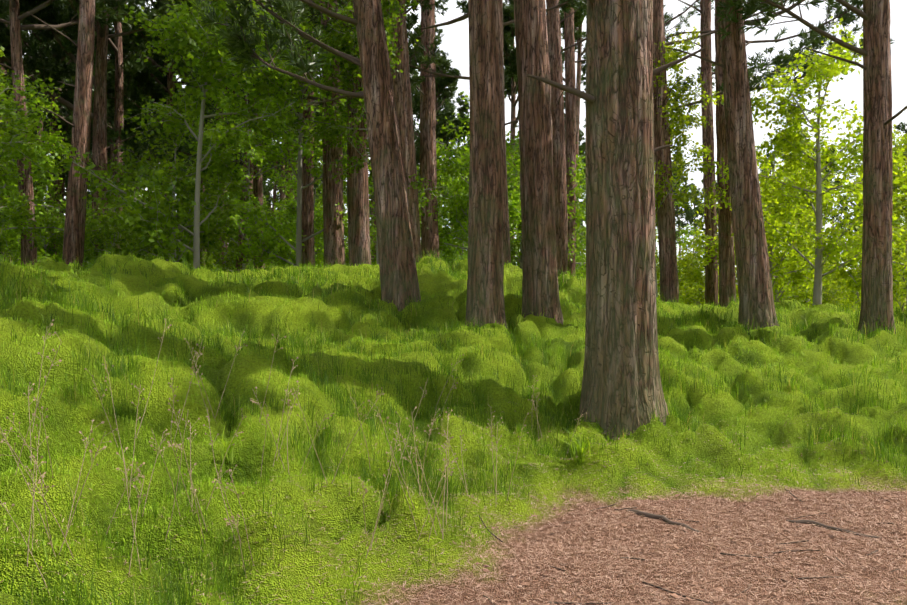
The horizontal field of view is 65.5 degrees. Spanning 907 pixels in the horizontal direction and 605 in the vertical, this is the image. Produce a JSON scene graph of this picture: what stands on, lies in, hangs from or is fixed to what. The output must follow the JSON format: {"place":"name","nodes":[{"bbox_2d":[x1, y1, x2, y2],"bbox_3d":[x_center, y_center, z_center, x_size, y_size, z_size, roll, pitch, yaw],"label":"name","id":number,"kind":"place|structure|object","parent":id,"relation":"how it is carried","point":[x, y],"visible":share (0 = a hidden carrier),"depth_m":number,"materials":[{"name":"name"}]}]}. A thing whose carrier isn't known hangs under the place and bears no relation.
{"place":"outdoors","nodes":[
{"label":"outdoors","id":0,"kind":"place"},
{"bbox_2d":[0,254,906,604],"bbox_3d":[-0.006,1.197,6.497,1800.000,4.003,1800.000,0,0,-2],"label":"ground","id":1,"kind":"structure","parent":0,"point":[336,520],"depth_m":5.03,"materials":[{"name":"green plant"}]},
{"bbox_2d":[0,0,28,61],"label":"tree","id":2,"kind":"object","parent":1,"relation":"on","point":[2,24],"visible":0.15,"depth_m":23.63,"materials":[{"name":"green plant"}]},
{"bbox_2d":[0,46,68,218],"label":"broadleaf tree","id":3,"kind":"object","parent":1,"relation":"on","point":[9,142],"visible":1,"depth_m":12.50,"materials":[{"name":"green plant"}]},
{"bbox_2d":[0,20,90,260],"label":"tree","id":4,"kind":"object","parent":1,"relation":"on","point":[57,52],"visible":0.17,"depth_m":27.70,"materials":[{"name":"green plant"}]},
{"bbox_2d":[0,161,95,265],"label":"broadleaf tree","id":5,"kind":"object","parent":1,"relation":"on","point":[41,203],"visible":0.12,"depth_m":22.89,"materials":[{"name":"green plant"}]},
{"bbox_2d":[0,69,96,260],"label":"broadleaf tree","id":6,"kind":"object","parent":1,"relation":"on","point":[24,215],"visible":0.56,"depth_m":15.07,"materials":[{"name":"green plant"}]},
{"bbox_2d":[14,178,86,264],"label":"broadleaf tree","id":7,"kind":"object","parent":1,"relation":"on","point":[55,237],"visible":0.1,"depth_m":27.77,"materials":[{"name":"green plant"}]},
{"bbox_2d":[0,71,101,269],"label":"broadleaf tree","id":8,"kind":"object","parent":1,"relation":"on","point":[15,173],"visible":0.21,"depth_m":18.76,"materials":[{"name":"green plant"}]},
{"bbox_2d":[7,4,95,141],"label":"pine tree","id":9,"kind":"object","parent":1,"relation":"on","point":[25,41],"visible":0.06,"depth_m":36.79,"materials":[{"name":"green plant"}]},
{"bbox_2d":[0,0,108,234],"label":"tree","id":10,"kind":"object","parent":1,"relation":"on","point":[51,16],"visible":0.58,"depth_m":22.88,"materials":[{"name":"green plant"}]},
{"bbox_2d":[8,0,111,254],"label":"pine tree","id":11,"kind":"object","parent":1,"relation":"on","point":[45,34],"visible":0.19,"depth_m":31.47,"materials":[{"name":"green plant"}]},
{"bbox_2d":[27,0,94,266],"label":"pine tree","id":12,"kind":"object","parent":1,"relation":"on","point":[74,231],"visible":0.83,"depth_m":15.36,"materials":[{"name":"brown plant"}]},
{"bbox_2d":[60,86,67,232],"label":"pine tree","id":13,"kind":"object","parent":1,"relation":"on","point":[63,184],"depth_m":49.30,"materials":[{"name":"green plant"}]},
{"bbox_2d":[7,4,127,252],"bbox_3d":[-22.189,-7.809,39.780,7.921,21.713,7.114,0,0,38],"label":"tree","id":14,"kind":"object","parent":1,"relation":"on","point":[66,127],"visible":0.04,"depth_m":38.48,"materials":[{"name":"green plant"}]},
{"bbox_2d":[44,177,91,213],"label":"pine tree","id":15,"kind":"object","parent":1,"relation":"on","point":[66,184],"depth_m":52.95,"materials":[{"name":"green plant"}]},
{"bbox_2d":[0,0,159,266],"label":"pine tree","id":16,"kind":"object","parent":1,"relation":"on","point":[10,11],"visible":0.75,"depth_m":17.95,"materials":[{"name":"brown plant"}]},
{"bbox_2d":[72,0,123,248],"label":"pine tree","id":17,"kind":"object","parent":1,"relation":"on","point":[117,47],"visible":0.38,"depth_m":26.63,"materials":[{"name":"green plant"}]},
{"bbox_2d":[61,156,140,259],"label":"broadleaf tree","id":18,"kind":"object","parent":1,"relation":"on","point":[111,174],"visible":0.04,"depth_m":26.86,"materials":[{"name":"green plant"}]},
{"bbox_2d":[52,159,177,268],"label":"broadleaf tree","id":19,"kind":"object","parent":1,"relation":"on","point":[99,234],"visible":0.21,"depth_m":19.78,"materials":[{"name":"green plant"}]},
{"bbox_2d":[69,53,163,185],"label":"pine tree","id":20,"kind":"object","parent":1,"relation":"on","point":[125,151],"visible":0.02,"depth_m":46.63,"materials":[{"name":"green plant"}]},
{"bbox_2d":[92,0,148,202],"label":"pine tree","id":21,"kind":"object","parent":1,"relation":"on","point":[111,148],"visible":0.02,"depth_m":39.54,"materials":[{"name":"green plant"}]},
{"bbox_2d":[87,213,168,259],"bbox_3d":[-10.349,-0.293,22.764,4.113,5.543,3.710,0,0,25],"label":"bush","id":22,"kind":"object","parent":1,"relation":"on","point":[111,236],"depth_m":21.71,"materials":[{"name":"green plant"}]},
{"bbox_2d":[52,0,211,256],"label":"pine tree","id":23,"kind":"object","parent":1,"relation":"on","point":[100,152],"visible":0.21,"depth_m":22.83,"materials":[{"name":"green plant"}]},
{"bbox_2d":[52,0,215,206],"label":"tree","id":24,"kind":"object","parent":1,"relation":"on","point":[133,89],"visible":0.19,"depth_m":28.77,"materials":[{"name":"green plant"}]},
{"bbox_2d":[107,7,215,156],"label":"pine tree","id":25,"kind":"object","parent":1,"relation":"on","point":[163,80],"visible":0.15,"depth_m":31.52,"materials":[{"name":"green plant"}]},
{"bbox_2d":[84,99,254,267],"bbox_3d":[-6.782,-1.905,17.984,3.982,6.166,4.065,0,0,19],"label":"broadleaf tree","id":26,"kind":"object","parent":1,"relation":"on","point":[189,189],"visible":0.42,"depth_m":17.52,"materials":[{"name":"green plant"}]},
{"bbox_2d":[113,56,229,225],"bbox_3d":[-14.417,-6.051,36.447,6.105,17.658,5.161,0,0,28],"label":"pine tree","id":27,"kind":"object","parent":1,"relation":"on","point":[161,64],"visible":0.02,"depth_m":36.22,"materials":[{"name":"green plant"}]},
{"bbox_2d":[145,200,207,266],"bbox_3d":[-10.128,-0.477,24.972,4.678,6.461,3.019,0,0,23],"label":"bush","id":28,"kind":"object","parent":1,"relation":"on","point":[189,256],"visible":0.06,"depth_m":24.76,"materials":[{"name":"green plant"}]},
{"bbox_2d":[30,0,330,269],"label":"broadleaf tree","id":29,"kind":"object","parent":1,"relation":"on","point":[190,30],"visible":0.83,"depth_m":13.63,"materials":[{"name":"green plant"}]},
{"bbox_2d":[152,63,244,265],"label":"pine tree","id":30,"kind":"object","parent":1,"relation":"on","point":[191,165],"depth_m":40.29,"materials":[{"name":"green plant"}]},
{"bbox_2d":[122,0,279,263],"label":"pine tree","id":31,"kind":"object","parent":1,"relation":"on","point":[182,63],"visible":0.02,"depth_m":28.52,"materials":[{"name":"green plant"}]},
{"bbox_2d":[107,0,319,272],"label":"tree","id":32,"kind":"object","parent":1,"relation":"on","point":[138,146],"visible":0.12,"depth_m":24.67,"materials":[{"name":"green plant"}]},
{"bbox_2d":[200,206,238,271],"bbox_3d":[-12.376,-1.490,39.101,3.936,8.339,5.541,0,0,2],"label":"bush","id":33,"kind":"object","parent":1,"relation":"on","point":[203,254],"visible":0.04,"depth_m":38.13,"materials":[{"name":"green plant"}]},
{"bbox_2d":[179,112,272,252],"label":"tree","id":34,"kind":"object","parent":1,"relation":"on","point":[240,157],"depth_m":42.91,"materials":[{"name":"green plant"}]},
{"bbox_2d":[200,203,266,270],"bbox_3d":[-8.474,-0.839,28.923,4.903,7.326,5.435,0,0,15],"label":"bush","id":35,"kind":"object","parent":1,"relation":"on","point":[214,268],"visible":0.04,"depth_m":28.96,"materials":[{"name":"green plant"}]},
{"bbox_2d":[150,48,320,271],"bbox_3d":[-6.973,-3.328,22.214,4.379,11.157,4.361,0,0,42],"label":"broadleaf tree","id":36,"kind":"object","parent":1,"relation":"on","point":[238,102],"visible":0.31,"depth_m":21.85,"materials":[{"name":"green plant"}]},
{"bbox_2d":[218,20,271,268],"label":"pine tree","id":37,"kind":"object","parent":1,"relation":"on","point":[258,186],"depth_m":23.35,"materials":[{"name":"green plant"}]},
{"bbox_2d":[203,184,292,272],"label":"broadleaf tree","id":38,"kind":"object","parent":1,"relation":"on","point":[232,251],"visible":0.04,"depth_m":24.86,"materials":[{"name":"green plant"}]},
{"bbox_2d":[224,92,295,133],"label":"pine tree","id":39,"kind":"object","parent":1,"relation":"on","point":[225,121],"depth_m":36.89,"materials":[{"name":"green plant"}]},
{"bbox_2d":[263,181,272,212],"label":"pine tree","id":40,"kind":"object","parent":1,"relation":"on","point":[266,189],"visible":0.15,"depth_m":90.41,"materials":[{"name":"green plant"}]},
{"bbox_2d":[269,161,285,208],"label":"pine tree","id":41,"kind":"object","parent":1,"relation":"on","point":[277,181],"visible":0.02,"depth_m":61.80,"materials":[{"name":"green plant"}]},
{"bbox_2d":[262,114,295,215],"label":"pine tree","id":42,"kind":"object","parent":1,"relation":"on","point":[275,188],"depth_m":50.31,"materials":[{"name":"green plant"}]},
{"bbox_2d":[244,68,320,243],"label":"pine tree","id":43,"kind":"object","parent":1,"relation":"on","point":[281,192],"depth_m":45.17,"materials":[{"name":"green plant"}]},
{"bbox_2d":[264,185,318,210],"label":"pine tree","id":44,"kind":"object","parent":1,"relation":"on","point":[270,200],"visible":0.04,"depth_m":86.21,"materials":[{"name":"green plant"}]},
{"bbox_2d":[0,319,586,598],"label":"dry grass stems","id":45,"kind":"object","parent":1,"relation":"on","point":[42,476],"visible":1,"depth_m":3.77,"materials":[{"name":"plant"}]},
{"bbox_2d":[278,55,345,209],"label":"pine tree","id":46,"kind":"object","parent":1,"relation":"on","point":[343,88],"depth_m":33.00,"materials":[{"name":"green plant"}]},
{"bbox_2d":[252,169,376,268],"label":"broadleaf tree","id":47,"kind":"object","parent":1,"relation":"on","point":[318,221],"visible":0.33,"depth_m":19.81,"materials":[{"name":"green plant"}]},
{"bbox_2d":[282,88,346,211],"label":"tree","id":48,"kind":"object","parent":1,"relation":"on","point":[317,115],"depth_m":33.59,"materials":[{"name":"plant"}]},
{"bbox_2d":[294,74,345,192],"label":"pine tree","id":49,"kind":"object","parent":1,"relation":"on","point":[314,185],"depth_m":50.09,"materials":[{"name":"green plant"}]},
{"bbox_2d":[268,145,376,264],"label":"broadleaf tree","id":50,"kind":"object","parent":1,"relation":"on","point":[344,201],"visible":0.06,"depth_m":22.42,"materials":[{"name":"green plant"}]},
{"bbox_2d":[278,180,375,262],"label":"broadleaf tree","id":51,"kind":"object","parent":1,"relation":"on","point":[320,181],"depth_m":26.20,"materials":[{"name":"green plant"}]},
{"bbox_2d":[220,0,436,270],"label":"broadleaf tree","id":52,"kind":"object","parent":1,"relation":"on","point":[270,243],"visible":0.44,"depth_m":16.95,"materials":[{"name":"green plant"}]},
{"bbox_2d":[264,0,463,263],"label":"broadleaf tree","id":53,"kind":"object","parent":1,"relation":"on","point":[333,129],"visible":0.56,"depth_m":14.66,"materials":[{"name":"green plant"}]},
{"bbox_2d":[315,4,419,261],"bbox_3d":[-4.276,-8.014,37.258,5.785,21.206,8.043,0,0,86],"label":"tree","id":54,"kind":"object","parent":1,"relation":"on","point":[416,104],"visible":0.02,"depth_m":37.42,"materials":[{"name":"plant"}]},
{"bbox_2d":[339,0,448,263],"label":"pine tree","id":55,"kind":"object","parent":1,"relation":"on","point":[414,17],"visible":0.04,"depth_m":27.10,"materials":[{"name":"green plant"}]},
{"bbox_2d":[345,185,465,265],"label":"broadleaf tree","id":56,"kind":"object","parent":1,"relation":"on","point":[374,251],"depth_m":22.46,"materials":[{"name":"green plant"}]},
{"bbox_2d":[414,106,450,206],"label":"pine tree","id":57,"kind":"object","parent":1,"relation":"on","point":[441,189],"visible":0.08,"depth_m":59.40,"materials":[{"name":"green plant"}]},
{"bbox_2d":[408,19,469,175],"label":"pine tree","id":58,"kind":"object","parent":1,"relation":"on","point":[447,103],"visible":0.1,"depth_m":52.00,"materials":[{"name":"green plant"}]},
{"bbox_2d":[410,51,469,249],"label":"pine tree","id":59,"kind":"object","parent":1,"relation":"on","point":[442,84],"visible":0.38,"depth_m":37.90,"materials":[{"name":"green plant"}]},
{"bbox_2d":[437,166,468,264],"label":"broadleaf tree","id":60,"kind":"object","parent":1,"relation":"on","point":[453,182],"depth_m":26.68,"materials":[{"name":"green plant"}]},
{"bbox_2d":[0,243,906,604],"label":"grass","id":61,"kind":"structure","parent":1,"relation":"on","point":[432,413],"depth_m":6.00,"materials":[{"name":"green plant"}]},
{"bbox_2d":[0,251,906,604],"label":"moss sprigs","id":62,"kind":"object","parent":1,"relation":"on","point":[120,457],"depth_m":5.51,"materials":[{"name":"green plant"}]},
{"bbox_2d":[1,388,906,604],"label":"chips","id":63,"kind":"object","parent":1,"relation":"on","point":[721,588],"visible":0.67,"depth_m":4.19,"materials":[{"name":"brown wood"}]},
{"bbox_2d":[416,88,521,259],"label":"broadleaf tree","id":64,"kind":"object","parent":1,"relation":"on","point":[459,212],"visible":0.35,"depth_m":18.89,"materials":[{"name":"green plant"}]},
{"bbox_2d":[206,374,806,471],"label":"woodrush grass","id":65,"kind":"structure","parent":1,"relation":"on","point":[580,450],"depth_m":5.76,"materials":[{"name":"green plant"}]},
{"bbox_2d":[442,0,575,256],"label":"tree","id":66,"kind":"object","parent":1,"relation":"on","point":[510,64],"visible":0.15,"depth_m":35.39,"materials":[{"name":"green plant"}]},
{"bbox_2d":[157,0,894,113],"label":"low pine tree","id":67,"kind":"object","parent":1,"relation":"on","point":[237,45],"depth_m":10.17,"materials":[{"name":"green plant"}]},
{"bbox_2d":[467,147,585,270],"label":"broadleaf tree","id":68,"kind":"object","parent":1,"relation":"on","point":[516,246],"visible":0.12,"depth_m":21.70,"materials":[{"name":"green plant"}]},
{"bbox_2d":[507,48,585,184],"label":"pine tree","id":69,"kind":"object","parent":1,"relation":"on","point":[581,137],"visible":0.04,"depth_m":47.31,"materials":[{"name":"green plant"}]},
{"bbox_2d":[510,142,585,276],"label":"broadleaf tree","id":70,"kind":"object","parent":1,"relation":"on","point":[579,175],"visible":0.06,"depth_m":24.41,"materials":[{"name":"green plant"}]},
{"bbox_2d":[513,0,586,266],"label":"pine tree","id":71,"kind":"object","parent":1,"relation":"on","point":[580,16],"visible":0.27,"depth_m":32.36,"materials":[{"name":"green plant"}]},
{"bbox_2d":[575,203,585,277],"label":"broadleaf tree","id":72,"kind":"object","parent":1,"relation":"on","point":[578,250],"visible":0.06,"depth_m":33.23,"materials":[{"name":"green plant"}]},
{"bbox_2d":[576,169,585,260],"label":"broadleaf tree","id":73,"kind":"object","parent":1,"relation":"on","point":[582,211],"depth_m":44.31,"materials":[{"name":"green plant"}]},
{"bbox_2d":[576,237,585,277],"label":"broadleaf tree","id":74,"kind":"object","parent":1,"relation":"on","point":[584,261],"visible":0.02,"depth_m":38.20,"materials":[{"name":"green plant"}]},
{"bbox_2d":[578,119,585,183],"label":"pine tree","id":75,"kind":"object","parent":1,"relation":"on","point":[584,126],"visible":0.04,"depth_m":51.36,"materials":[{"name":"green plant"}]},
{"bbox_2d":[578,170,585,224],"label":"pine tree","id":76,"kind":"object","parent":1,"relation":"on","point":[583,196],"depth_m":76.19,"materials":[{"name":"green plant"}]},
{"bbox_2d":[585,170,701,265],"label":"broadleaf tree","id":77,"kind":"object","parent":1,"relation":"on","point":[685,236],"visible":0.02,"depth_m":31.62,"materials":[{"name":"green plant"}]},
{"bbox_2d":[576,14,715,138],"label":"pine tree","id":78,"kind":"object","parent":1,"relation":"on","point":[583,69],"depth_m":39.16,"materials":[{"name":"green plant"}]},
{"bbox_2d":[579,165,735,304],"bbox_3d":[5.484,-1.612,19.221,3.879,6.276,3.724,0,0,-42],"label":"broadleaf tree","id":79,"kind":"object","parent":1,"relation":"on","point":[688,257],"visible":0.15,"depth_m":19.24,"materials":[{"name":"green plant"}]},
{"bbox_2d":[656,150,697,231],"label":"pine tree","id":80,"kind":"object","parent":1,"relation":"on","point":[688,214],"visible":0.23,"depth_m":93.88,"materials":[{"name":"green plant"}]},
{"bbox_2d":[672,173,695,256],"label":"pine tree","id":81,"kind":"object","parent":1,"relation":"on","point":[678,222],"visible":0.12,"depth_m":104.21,"materials":[{"name":"green plant"}]},
{"bbox_2d":[479,488,898,604],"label":"twigs","id":82,"kind":"object","parent":1,"relation":"on","point":[670,522],"visible":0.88,"depth_m":4.60,"materials":[{"name":"brown wood"}]},
{"bbox_2d":[676,183,702,252],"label":"pine tree","id":83,"kind":"object","parent":1,"relation":"on","point":[690,218],"visible":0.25,"depth_m":111.00,"materials":[{"name":"green plant"}]},
{"bbox_2d":[653,26,730,296],"bbox_3d":[4.706,-2.982,15.977,2.884,7.379,2.896,0,0,31],"label":"broadleaf tree","id":84,"kind":"object","parent":1,"relation":"on","point":[674,111],"visible":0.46,"depth_m":15.81,"materials":[{"name":"green plant"}]},
{"bbox_2d":[659,264,738,305],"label":"broadleaf tree","id":85,"kind":"object","parent":1,"relation":"on","point":[696,293],"visible":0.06,"depth_m":29.38,"materials":[{"name":"green plant"}]},
{"bbox_2d":[688,182,717,238],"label":"pine tree","id":86,"kind":"object","parent":1,"relation":"on","point":[703,228],"visible":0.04,"depth_m":96.86,"materials":[{"name":"green plant"}]},
{"bbox_2d":[694,180,718,239],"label":"pine tree","id":87,"kind":"object","parent":1,"relation":"on","point":[697,209],"visible":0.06,"depth_m":81.99,"materials":[{"name":"green plant"}]},
{"bbox_2d":[676,206,737,304],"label":"broadleaf tree","id":88,"kind":"object","parent":1,"relation":"on","point":[695,277],"visible":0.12,"depth_m":24.60,"materials":[{"name":"green plant"}]},
{"bbox_2d":[690,141,841,300],"bbox_3d":[8.156,-1.625,18.692,3.776,5.847,3.855,0,0,25],"label":"broadleaf tree","id":89,"kind":"object","parent":1,"relation":"on","point":[796,275],"visible":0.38,"depth_m":18.46,"materials":[{"name":"green plant"}]},
{"bbox_2d":[718,217,825,307],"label":"broadleaf tree","id":90,"kind":"object","parent":1,"relation":"on","point":[777,286],"visible":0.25,"depth_m":21.77,"materials":[{"name":"green plant"}]},
{"bbox_2d":[758,150,786,197],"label":"pine tree","id":91,"kind":"object","parent":1,"relation":"on","point":[768,155],"visible":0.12,"depth_m":95.95,"materials":[{"name":"green plant"}]},
{"bbox_2d":[764,151,840,241],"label":"pine tree","id":92,"kind":"object","parent":1,"relation":"on","point":[833,217],"visible":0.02,"depth_m":81.39,"materials":[{"name":"green plant"}]},
{"bbox_2d":[778,166,827,225],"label":"pine tree","id":93,"kind":"object","parent":1,"relation":"on","point":[805,197],"depth_m":75.05,"materials":[{"name":"green plant"}]},
{"bbox_2d":[703,16,906,304],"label":"broadleaf tree","id":94,"kind":"object","parent":1,"relation":"on","point":[785,139],"visible":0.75,"depth_m":15.22,"materials":[{"name":"green plant"}]},
{"bbox_2d":[761,124,861,299],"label":"broadleaf tree","id":95,"kind":"object","parent":1,"relation":"on","point":[814,205],"visible":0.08,"depth_m":25.12,"materials":[{"name":"green plant"}]},
{"bbox_2d":[778,279,860,310],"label":"broadleaf tree","id":96,"kind":"object","parent":1,"relation":"on","point":[829,296],"visible":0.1,"depth_m":28.57,"materials":[{"name":"green plant"}]},
{"bbox_2d":[802,236,860,311],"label":"broadleaf tree","id":97,"kind":"object","parent":1,"relation":"on","point":[834,284],"depth_m":30.96,"materials":[{"name":"green plant"}]},
{"bbox_2d":[821,147,853,241],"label":"pine tree","id":98,"kind":"object","parent":1,"relation":"on","point":[838,182],"visible":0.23,"depth_m":96.03,"materials":[{"name":"green plant"}]},
{"bbox_2d":[794,124,906,295],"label":"broadleaf tree","id":99,"kind":"object","parent":1,"relation":"on","point":[845,276],"visible":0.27,"depth_m":16.59,"materials":[{"name":"green plant"}]},
{"bbox_2d":[829,177,893,231],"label":"pine tree","id":100,"kind":"object","parent":1,"relation":"on","point":[847,215],"visible":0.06,"depth_m":90.42,"materials":[{"name":"green plant"}]},
{"bbox_2d":[826,127,906,305],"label":"broadleaf tree","id":101,"kind":"object","parent":1,"relation":"on","point":[904,252],"visible":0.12,"depth_m":20.35,"materials":[{"name":"green plant"}]},
{"bbox_2d":[836,261,899,308],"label":"broadleaf tree","id":102,"kind":"object","parent":1,"relation":"on","point":[851,298],"visible":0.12,"depth_m":35.00,"materials":[{"name":"green plant"}]},
{"bbox_2d":[842,190,905,296],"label":"broadleaf tree","id":103,"kind":"object","parent":1,"relation":"on","point":[861,228],"visible":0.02,"depth_m":31.20,"materials":[{"name":"green plant"}]},
{"bbox_2d":[849,269,905,315],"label":"broadleaf tree","id":104,"kind":"object","parent":1,"relation":"on","point":[893,303],"visible":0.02,"depth_m":40.91,"materials":[{"name":"green plant"}]},
{"bbox_2d":[853,194,906,311],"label":"broadleaf tree","id":105,"kind":"object","parent":1,"relation":"on","point":[899,292],"visible":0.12,"depth_m":24.32,"materials":[{"name":"green plant"}]},
{"bbox_2d":[894,121,906,158],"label":"pine tree","id":106,"kind":"object","parent":1,"relation":"on","point":[902,128],"visible":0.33,"depth_m":59.04,"materials":[{"name":"green plant"}]},
{"bbox_2d":[21,0,906,272],"bbox_3d":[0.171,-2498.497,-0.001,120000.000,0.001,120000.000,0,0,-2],"label":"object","id":107,"kind":"structure","parent":0,"point":[847,89],"depth_m":7532.25,"materials":[{"name":"white"}]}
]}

